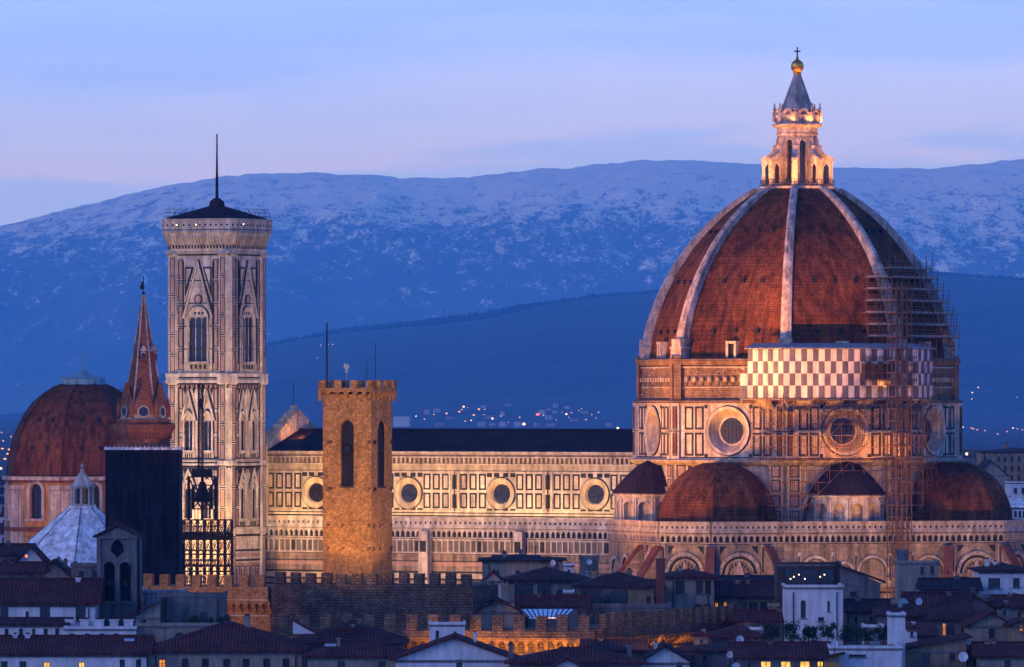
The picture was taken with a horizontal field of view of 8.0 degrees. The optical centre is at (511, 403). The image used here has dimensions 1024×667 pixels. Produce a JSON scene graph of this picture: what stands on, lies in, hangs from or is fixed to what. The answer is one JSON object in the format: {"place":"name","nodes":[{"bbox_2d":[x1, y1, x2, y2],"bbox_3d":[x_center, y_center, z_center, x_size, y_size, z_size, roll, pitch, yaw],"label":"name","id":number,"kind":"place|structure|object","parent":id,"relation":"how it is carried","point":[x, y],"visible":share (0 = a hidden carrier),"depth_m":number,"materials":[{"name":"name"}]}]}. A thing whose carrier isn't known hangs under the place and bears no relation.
{"place":"outdoors","nodes":[
{"label":"outdoors","id":0,"kind":"place"},
{"bbox_2d":[0,541,31,560],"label":"house","id":1,"kind":"structure","parent":0,"point":[14,551],"depth_m":1011.82,"materials":[{"name":"grey paint"}]},
{"bbox_2d":[0,554,50,577],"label":"house","id":2,"kind":"structure","parent":0,"point":[23,569],"depth_m":961.91,"materials":[{"name":"grey paint"}]},
{"bbox_2d":[0,617,72,634],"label":"house","id":3,"kind":"structure","parent":0,"point":[34,625],"depth_m":908.00,"materials":[{"name":"white paint"}]},
{"bbox_2d":[0,576,104,625],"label":"house","id":4,"kind":"structure","parent":0,"point":[77,598],"depth_m":917.61,"materials":[{"name":"white paint"}]},
{"bbox_2d":[0,633,155,666],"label":"house","id":5,"kind":"structure","parent":0,"point":[25,650],"depth_m":884.35,"materials":[{"name":"brown tile"}]},
{"bbox_2d":[63,618,137,634],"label":"house","id":6,"kind":"structure","parent":0,"point":[100,628],"depth_m":904.00,"materials":[{"name":"white paint"}]},
{"bbox_2d":[142,588,187,610],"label":"house","id":7,"kind":"structure","parent":0,"point":[150,597],"depth_m":930.00,"materials":[{"name":"grey paint"}]},
{"bbox_2d":[135,621,217,642],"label":"house","id":8,"kind":"structure","parent":0,"point":[176,629],"depth_m":906.00,"materials":[{"name":"beige paint"}]},
{"bbox_2d":[157,591,227,622],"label":"house","id":9,"kind":"structure","parent":0,"point":[179,607],"depth_m":919.00,"materials":[{"name":"grey paint"}]},
{"bbox_2d":[142,573,270,631],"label":"palace wall","id":10,"kind":"structure","parent":0,"point":[246,597],"depth_m":950.90,"materials":[{"name":"orange brick"}]},
{"bbox_2d":[182,383,232,584],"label":"lattice tower","id":11,"kind":"structure","parent":0,"point":[202,494],"depth_m":1012.13,"materials":[{"name":"metal"}]},
{"bbox_2d":[148,614,311,666],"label":"house","id":12,"kind":"structure","parent":0,"point":[228,643],"depth_m":886.22,"materials":[{"name":"brown tile"}]},
{"bbox_2d":[291,620,317,633],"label":"dormer wall","id":13,"kind":"structure","parent":12,"relation":"on","point":[299,628],"depth_m":893.00,"materials":[{"name":"white paint"}]},
{"bbox_2d":[301,636,409,666],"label":"house","id":14,"kind":"structure","parent":0,"point":[360,654],"depth_m":878.00,"materials":[{"name":"brown tile"}]},
{"bbox_2d":[317,323,397,582],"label":"brick tower","id":15,"kind":"structure","parent":0,"point":[357,441],"depth_m":957.52,"materials":[{"name":"stone"}]},
{"bbox_2d":[271,571,497,632],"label":"palace wall","id":16,"kind":"structure","parent":0,"point":[357,597],"depth_m":942.91,"materials":[{"name":"stone"}]},
{"bbox_2d":[428,620,465,640],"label":"house","id":17,"kind":"structure","parent":0,"point":[439,629],"depth_m":890.00,"materials":[{"name":"white paint"}]},
{"bbox_2d":[390,631,518,666],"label":"house","id":18,"kind":"structure","parent":0,"point":[454,649],"depth_m":872.00,"materials":[{"name":"white paint"}]},
{"bbox_2d":[477,597,521,627],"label":"house","id":19,"kind":"structure","parent":0,"point":[508,610],"depth_m":940.00,"materials":[{"name":"beige paint"}]},
{"bbox_2d":[0,159,1023,413],"bbox_3d":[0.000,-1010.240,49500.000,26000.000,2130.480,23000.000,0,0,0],"label":"mountain","id":20,"kind":"structure","parent":0,"point":[350,251],"depth_m":48218.73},
{"bbox_2d":[0,274,1023,426],"bbox_3d":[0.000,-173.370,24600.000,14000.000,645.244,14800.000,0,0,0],"label":"hill","id":21,"kind":"structure","parent":0,"point":[576,355],"depth_m":22344.92,"materials":[{"name":"blue plant"}]},
{"bbox_2d":[0,270,1023,415],"bbox_3d":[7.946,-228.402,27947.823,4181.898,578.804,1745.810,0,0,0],"label":"woods","id":22,"kind":"object","parent":21,"relation":"on","point":[468,317],"visible":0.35,"depth_m":28027.38,"materials":[{"name":"blue plant"}]},
{"bbox_2d":[0,414,1023,476],"bbox_3d":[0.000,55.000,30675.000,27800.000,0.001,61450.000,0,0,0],"label":"ground","id":23,"kind":"structure","parent":0,"point":[990,438],"depth_m":12441.66,"materials":[{"name":"blue"}]},
{"bbox_2d":[16,535,50,563],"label":"house","id":24,"kind":"structure","parent":23,"relation":"on","point":[33,551],"depth_m":1000.00,"materials":[{"name":"white paint"}]},
{"bbox_2d":[45,557,70,577],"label":"house","id":25,"kind":"structure","parent":23,"relation":"on","point":[58,567],"depth_m":985.00,"materials":[{"name":"beige paint"}]},
{"bbox_2d":[2,346,122,542],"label":"domed chapel","id":26,"kind":"structure","parent":23,"relation":"on","point":[64,431],"depth_m":1548.13,"materials":[{"name":"tile"}]},
{"bbox_2d":[32,484,40,518],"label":"window","id":27,"kind":"structure","parent":26,"relation":"in","point":[36,491],"depth_m":1547.57,"materials":[{"name":"black glass"}]},
{"bbox_2d":[26,463,104,567],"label":"baptistery","id":28,"kind":"structure","parent":23,"relation":"on","point":[73,528],"depth_m":1339.28,"materials":[{"name":"white stone"}]},
{"bbox_2d":[70,561,96,577],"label":"house","id":29,"kind":"structure","parent":23,"relation":"on","point":[85,570],"depth_m":975.00,"materials":[{"name":"grey paint"}]},
{"bbox_2d":[93,522,145,625],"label":"bell gable","id":30,"kind":"structure","parent":23,"relation":"on","point":[119,557],"depth_m":925.11,"materials":[{"name":"grey paint"}]},
{"bbox_2d":[112,276,174,446],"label":"spire tower","id":31,"kind":"structure","parent":23,"relation":"on","point":[143,410],"depth_m":983.27,"materials":[{"name":"red brick"}]},
{"bbox_2d":[104,446,184,585],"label":"netting block","id":32,"kind":"structure","parent":23,"relation":"on","point":[143,490],"depth_m":980.75,"materials":[{"name":"fabric"}]},
{"bbox_2d":[130,597,166,622],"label":"house","id":33,"kind":"structure","parent":23,"relation":"on","point":[151,613],"depth_m":915.00,"materials":[{"name":"beige paint"}]},
{"bbox_2d":[161,134,271,584],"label":"bell tower","id":34,"kind":"structure","parent":23,"relation":"on","point":[216,254],"depth_m":1270.05,"materials":[{"name":"white stone"}]},
{"bbox_2d":[185,414,191,449],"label":"window","id":35,"kind":"structure","parent":34,"relation":"in","point":[188,421],"depth_m":1270.82,"materials":[{"name":"glass"}]},
{"bbox_2d":[190,308,206,361],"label":"window","id":36,"kind":"structure","parent":34,"relation":"in","point":[198,335],"depth_m":1269.89,"materials":[{"name":"glass"}]},
{"bbox_2d":[204,414,210,449],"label":"window","id":37,"kind":"structure","parent":34,"relation":"in","point":[207,420],"depth_m":1268.96,"materials":[{"name":"glass"}]},
{"bbox_2d":[243,309,251,361],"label":"window","id":38,"kind":"structure","parent":34,"relation":"in","point":[247,319],"depth_m":1272.38,"materials":[{"name":"glass"}]},
{"bbox_2d":[292,609,409,666],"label":"house","id":39,"kind":"structure","parent":23,"relation":"on","point":[321,638],"depth_m":903.55,"materials":[{"name":"grey paint"}]},
{"bbox_2d":[393,416,409,426],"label":"block","id":40,"kind":"structure","parent":23,"relation":"on","point":[401,421],"depth_m":17100.00,"materials":[{"name":"white paint"}]},
{"bbox_2d":[272,613,595,654],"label":"palace wall","id":41,"kind":"structure","parent":23,"relation":"on","point":[524,640],"depth_m":915.41,"materials":[{"name":"brown brick"}]},
{"bbox_2d":[481,569,505,598],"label":"house","id":42,"kind":"structure","parent":23,"relation":"on","point":[493,577],"depth_m":1000.00,"materials":[{"name":"white paint"}]},
{"bbox_2d":[477,545,566,601],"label":"house","id":43,"kind":"structure","parent":23,"relation":"on","point":[504,565],"depth_m":1065.00,"materials":[{"name":"beige paint"}]},
{"bbox_2d":[504,642,647,666],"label":"house","id":44,"kind":"structure","parent":23,"relation":"on","point":[588,657],"depth_m":867.52,"materials":[{"name":"brown tile"}]},
{"bbox_2d":[586,601,671,623],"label":"house","id":45,"kind":"structure","parent":23,"relation":"on","point":[594,611],"depth_m":945.99,"materials":[{"name":"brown paint"}]},
{"bbox_2d":[532,604,744,648],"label":"palace wall","id":46,"kind":"structure","parent":23,"relation":"on","point":[677,627],"depth_m":929.82,"materials":[{"name":"brown stone"}]},
{"bbox_2d":[266,47,1023,597],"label":"cathedral","id":47,"kind":"structure","parent":23,"relation":"on","point":[796,245],"depth_m":1235.22,"materials":[{"name":"stone"}]},
{"bbox_2d":[301,476,322,508],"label":"oculus window","id":48,"kind":"structure","parent":47,"relation":"in","point":[312,491],"depth_m":1284.55,"materials":[{"name":"stone"}]},
{"bbox_2d":[394,476,422,509],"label":"oculus window","id":49,"kind":"structure","parent":47,"relation":"in","point":[408,491],"depth_m":1275.17,"materials":[{"name":"stone"}]},
{"bbox_2d":[486,477,515,509],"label":"oculus window","id":50,"kind":"structure","parent":47,"relation":"in","point":[500,492],"depth_m":1266.18,"materials":[{"name":"stone"}]},
{"bbox_2d":[580,478,609,510],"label":"oculus window","id":51,"kind":"structure","parent":47,"relation":"in","point":[594,492],"depth_m":1257.25,"materials":[{"name":"stone"}]},
{"bbox_2d":[644,405,660,455],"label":"oculus window","id":52,"kind":"structure","parent":47,"relation":"in","point":[652,426],"depth_m":1245.33,"materials":[{"name":"white stone"}]},
{"bbox_2d":[705,406,749,455],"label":"oculus window","id":53,"kind":"structure","parent":47,"relation":"in","point":[727,429],"depth_m":1228.72,"materials":[{"name":"white stone"}]},
{"bbox_2d":[821,406,869,455],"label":"oculus window","id":54,"kind":"structure","parent":47,"relation":"in","point":[845,416],"depth_m":1226.32,"materials":[{"name":"white stone"}]},
{"bbox_2d":[924,405,945,455],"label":"oculus window","id":55,"kind":"structure","parent":47,"relation":"in","point":[938,426],"depth_m":1239.57,"materials":[{"name":"white stone"}]},
{"bbox_2d":[691,628,710,644],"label":"house","id":56,"kind":"structure","parent":23,"relation":"on","point":[701,636],"depth_m":905.00,"materials":[{"name":"beige paint"}]},
{"bbox_2d":[676,638,759,666],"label":"house","id":57,"kind":"structure","parent":23,"relation":"on","point":[709,655],"depth_m":895.00,"materials":[{"name":"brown paint"}]},
{"bbox_2d":[760,622,783,640],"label":"shrub","id":58,"kind":"object","parent":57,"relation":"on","point":[772,633],"visible":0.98,"depth_m":904.73,"materials":[{"name":"green plant"}]},
{"bbox_2d":[707,613,770,642],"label":"house","id":59,"kind":"structure","parent":23,"relation":"on","point":[730,633],"depth_m":912.53,"materials":[{"name":"grey paint"}]},
{"bbox_2d":[730,607,783,640],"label":"house","id":60,"kind":"structure","parent":23,"relation":"on","point":[761,616],"depth_m":936.42,"materials":[{"name":"tile"}]},
{"bbox_2d":[818,652,844,666],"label":"house","id":61,"kind":"structure","parent":23,"relation":"on","point":[832,660],"depth_m":868.00,"materials":[{"name":"yellow paint"}]},
{"bbox_2d":[740,251,959,597],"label":"scaffolding","id":62,"kind":"object","parent":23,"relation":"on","point":[815,370],"visible":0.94,"depth_m":1221.92,"materials":[{"name":"metal"}]},
{"bbox_2d":[835,563,885,643],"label":"house","id":63,"kind":"structure","parent":23,"relation":"on","point":[855,583],"depth_m":948.00,"materials":[{"name":"grey paint"}]},
{"bbox_2d":[861,623,883,643],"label":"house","id":64,"kind":"structure","parent":23,"relation":"on","point":[871,626],"depth_m":908.00,"materials":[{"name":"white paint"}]},
{"bbox_2d":[886,611,905,666],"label":"chimney","id":65,"kind":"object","parent":23,"relation":"on","point":[895,626],"depth_m":884.00,"materials":[{"name":"white paint"}]},
{"bbox_2d":[870,605,922,643],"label":"house","id":66,"kind":"structure","parent":23,"relation":"on","point":[878,612],"depth_m":926.35,"materials":[{"name":"grey paint"}]},
{"bbox_2d":[900,584,974,637],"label":"house","id":67,"kind":"structure","parent":23,"relation":"on","point":[947,611],"depth_m":928.09,"materials":[{"name":"tile"}]},
{"bbox_2d":[963,449,983,464],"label":"apartment block","id":68,"kind":"structure","parent":23,"relation":"on","point":[972,457],"depth_m":2500.00,"materials":[{"name":"grey paint"}]},
{"bbox_2d":[974,436,1023,481],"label":"apartment block","id":69,"kind":"structure","parent":23,"relation":"on","point":[1009,462],"depth_m":2300.00,"materials":[{"name":"beige paint"}]},
{"bbox_2d":[994,599,1012,619],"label":"house","id":70,"kind":"structure","parent":23,"relation":"on","point":[1004,606],"depth_m":935.00,"materials":[{"name":"beige paint"}]},
{"bbox_2d":[1004,481,1023,500],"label":"house","id":71,"kind":"structure","parent":23,"relation":"on","point":[1014,490],"depth_m":1800.00,"materials":[{"name":"white paint"}]},
{"bbox_2d":[0,0,1023,225],"label":"sky","id":72,"kind":"structure","parent":0,"point":[101,100],"materials":[{"name":"blue"}]},
{"bbox_2d":[503,561,589,602],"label":"house","id":73,"kind":"structure","parent":0,"point":[546,579],"depth_m":985.22,"materials":[{"name":"tile"}]},
{"bbox_2d":[516,584,532,593],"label":"window","id":74,"kind":"structure","parent":73,"relation":"in","point":[520,588],"depth_m":985.14,"materials":[{"name":"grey glass"}]},
{"bbox_2d":[514,592,590,627],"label":"house","id":75,"kind":"structure","parent":0,"point":[580,603],"depth_m":944.68,"materials":[{"name":"grey paint"}]},
{"bbox_2d":[521,608,574,618],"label":"glass roof","id":76,"kind":"structure","parent":75,"relation":"on","point":[534,613],"depth_m":929.55,"materials":[{"name":"glass"}]},
{"bbox_2d":[547,654,585,666],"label":"house","id":77,"kind":"structure","parent":0,"point":[566,661],"depth_m":858.00,"materials":[{"name":"white paint"}]},
{"bbox_2d":[578,555,599,577],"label":"house","id":78,"kind":"structure","parent":0,"point":[584,567],"depth_m":1005.00,"materials":[{"name":"grey paint"}]},
{"bbox_2d":[579,628,648,656],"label":"house","id":79,"kind":"structure","parent":0,"point":[639,647],"depth_m":891.03,"materials":[{"name":"brown tile"}]},
{"bbox_2d":[571,568,665,602],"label":"house","id":80,"kind":"structure","parent":0,"point":[621,587],"depth_m":968.22,"materials":[{"name":"beige paint"}]},
{"bbox_2d":[581,590,627,602],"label":"window","id":81,"kind":"structure","parent":80,"relation":"in","point":[621,596],"depth_m":968.21,"materials":[{"name":"glass"}]},
{"bbox_2d":[655,558,665,602],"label":"chimney stack","id":82,"kind":"object","parent":80,"relation":"on","point":[660,580],"visible":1,"depth_m":960.00,"materials":[{"name":"brown brick"}]},
{"bbox_2d":[639,639,694,666],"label":"house","id":83,"kind":"structure","parent":0,"point":[662,653],"depth_m":876.00,"materials":[{"name":"white paint"}]},
{"bbox_2d":[665,558,719,608],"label":"house","id":84,"kind":"structure","parent":0,"point":[687,587],"depth_m":972.00,"materials":[{"name":"beige paint"}]},
{"bbox_2d":[714,571,773,608],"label":"house","id":85,"kind":"structure","parent":0,"point":[750,594],"depth_m":976.76,"materials":[{"name":"beige paint"}]},
{"bbox_2d":[714,573,773,580],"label":"roof","id":86,"kind":"structure","parent":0,"point":[745,576],"depth_m":1014.04,"materials":[{"name":"brown tile"}]},
{"bbox_2d":[732,633,830,666],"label":"house","id":87,"kind":"structure","parent":0,"point":[770,653],"depth_m":872.99,"materials":[{"name":"brown tile"}]},
{"bbox_2d":[773,560,841,607],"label":"house","id":88,"kind":"structure","parent":0,"point":[811,572],"depth_m":950.14,"materials":[{"name":"grey paint"}]},
{"bbox_2d":[782,569,798,584],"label":"window","id":89,"kind":"structure","parent":88,"relation":"in","point":[794,572],"depth_m":950.18,"materials":[{"name":"black glass"}]},
{"bbox_2d":[801,569,817,584],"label":"window","id":90,"kind":"structure","parent":88,"relation":"in","point":[811,575],"depth_m":950.18,"materials":[{"name":"black glass"}]},
{"bbox_2d":[820,569,833,584],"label":"window","id":91,"kind":"structure","parent":88,"relation":"in","point":[827,579],"depth_m":950.18,"materials":[{"name":"black glass"}]},
{"bbox_2d":[781,583,843,643],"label":"house","id":92,"kind":"structure","parent":0,"point":[814,605],"depth_m":930.00,"materials":[{"name":"white paint"}]},
{"bbox_2d":[827,642,902,666],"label":"house","id":93,"kind":"structure","parent":0,"point":[872,655],"depth_m":870.00,"materials":[{"name":"white paint"}]},
{"bbox_2d":[843,597,894,643],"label":"house","id":94,"kind":"structure","parent":0,"point":[856,610],"depth_m":935.85,"materials":[{"name":"beige paint"}]},
{"bbox_2d":[905,620,919,642],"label":"house","id":95,"kind":"structure","parent":0,"point":[911,628],"depth_m":900.00,"materials":[{"name":"white paint"}]},
{"bbox_2d":[894,559,939,599],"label":"house","id":96,"kind":"structure","parent":0,"point":[908,574],"depth_m":1040.00,"materials":[{"name":"beige paint"}]},
{"bbox_2d":[895,549,909,560],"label":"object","id":97,"kind":"structure","parent":96,"relation":"on","point":[902,555],"depth_m":1045.00,"materials":[{"name":"grey paint"}]},
{"bbox_2d":[905,623,939,640],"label":"house","id":98,"kind":"structure","parent":0,"point":[925,631],"depth_m":907.22,"materials":[{"name":"beige paint"}]},
{"bbox_2d":[905,633,971,666],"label":"house","id":99,"kind":"structure","parent":0,"point":[944,651],"depth_m":886.00,"materials":[{"name":"beige paint"}]},
{"bbox_2d":[915,571,983,593],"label":"roof","id":100,"kind":"structure","parent":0,"point":[938,583],"depth_m":1002.97,"materials":[{"name":"brown tile"}]},
{"bbox_2d":[967,586,995,613],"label":"house","id":101,"kind":"structure","parent":0,"point":[979,604],"depth_m":940.00,"materials":[{"name":"grey paint"}]},
{"bbox_2d":[958,608,1008,641],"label":"house","id":102,"kind":"structure","parent":0,"point":[984,624],"depth_m":912.00,"materials":[{"name":"beige paint"}]},
{"bbox_2d":[977,457,1009,490],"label":"warehouse","id":103,"kind":"structure","parent":0,"point":[995,471],"depth_m":1900.00,"materials":[{"name":"beige paint"}]},
{"bbox_2d":[967,640,1023,666],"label":"house","id":104,"kind":"structure","parent":0,"point":[993,653],"depth_m":880.85,"materials":[{"name":"brown tile"}]},
{"bbox_2d":[968,558,1023,593],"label":"house","id":105,"kind":"structure","parent":0,"point":[996,577],"depth_m":1010.00,"materials":[{"name":"white paint"}]},
{"bbox_2d":[987,578,1000,588],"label":"window","id":106,"kind":"structure","parent":105,"relation":"in","point":[993,583],"depth_m":1010.22,"materials":[{"name":"grey glass"}]},
{"bbox_2d":[988,593,1023,618],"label":"house","id":107,"kind":"structure","parent":0,"point":[1016,601],"depth_m":947.86,"materials":[{"name":"beige paint"}]},
{"bbox_2d":[1003,612,1023,640],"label":"house","id":108,"kind":"structure","parent":0,"point":[1015,625],"depth_m":905.00,"materials":[{"name":"beige paint"}]},
{"bbox_2d":[1008,487,1023,518],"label":"house","id":109,"kind":"structure","parent":0,"point":[1017,507],"depth_m":1560.14,"materials":[{"name":"white paint"}]},
{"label":"house","id":110,"kind":"object","parent":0,"visible":0},
{"bbox_2d":[781,620,800,640],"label":"shrub","id":111,"kind":"object","parent":110,"relation":"on","point":[789,628],"visible":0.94,"depth_m":902.70,"materials":[{"name":"green plant"}]},
{"bbox_2d":[799,624,820,640],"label":"shrub","id":112,"kind":"object","parent":110,"relation":"on","point":[809,632],"visible":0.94,"depth_m":904.67,"materials":[{"name":"green plant"}]},
{"bbox_2d":[817,622,837,640],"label":"shrub","id":113,"kind":"object","parent":110,"relation":"on","point":[828,630],"visible":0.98,"depth_m":902.68,"materials":[{"name":"green plant"}]},
{"bbox_2d":[837,622,859,643],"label":"shrub","id":114,"kind":"object","parent":110,"relation":"on","point":[848,630],"visible":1,"depth_m":904.88,"materials":[{"name":"green plant"}]},
{"bbox_2d":[857,627,878,643],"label":"shrub","id":115,"kind":"object","parent":110,"relation":"on","point":[865,634],"visible":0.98,"depth_m":902.70,"materials":[{"name":"green plant"}]},
{"bbox_2d":[874,624,886,643],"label":"shrub","id":116,"kind":"object","parent":110,"relation":"on","point":[882,636],"visible":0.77,"depth_m":904.89,"materials":[{"name":"green plant"}]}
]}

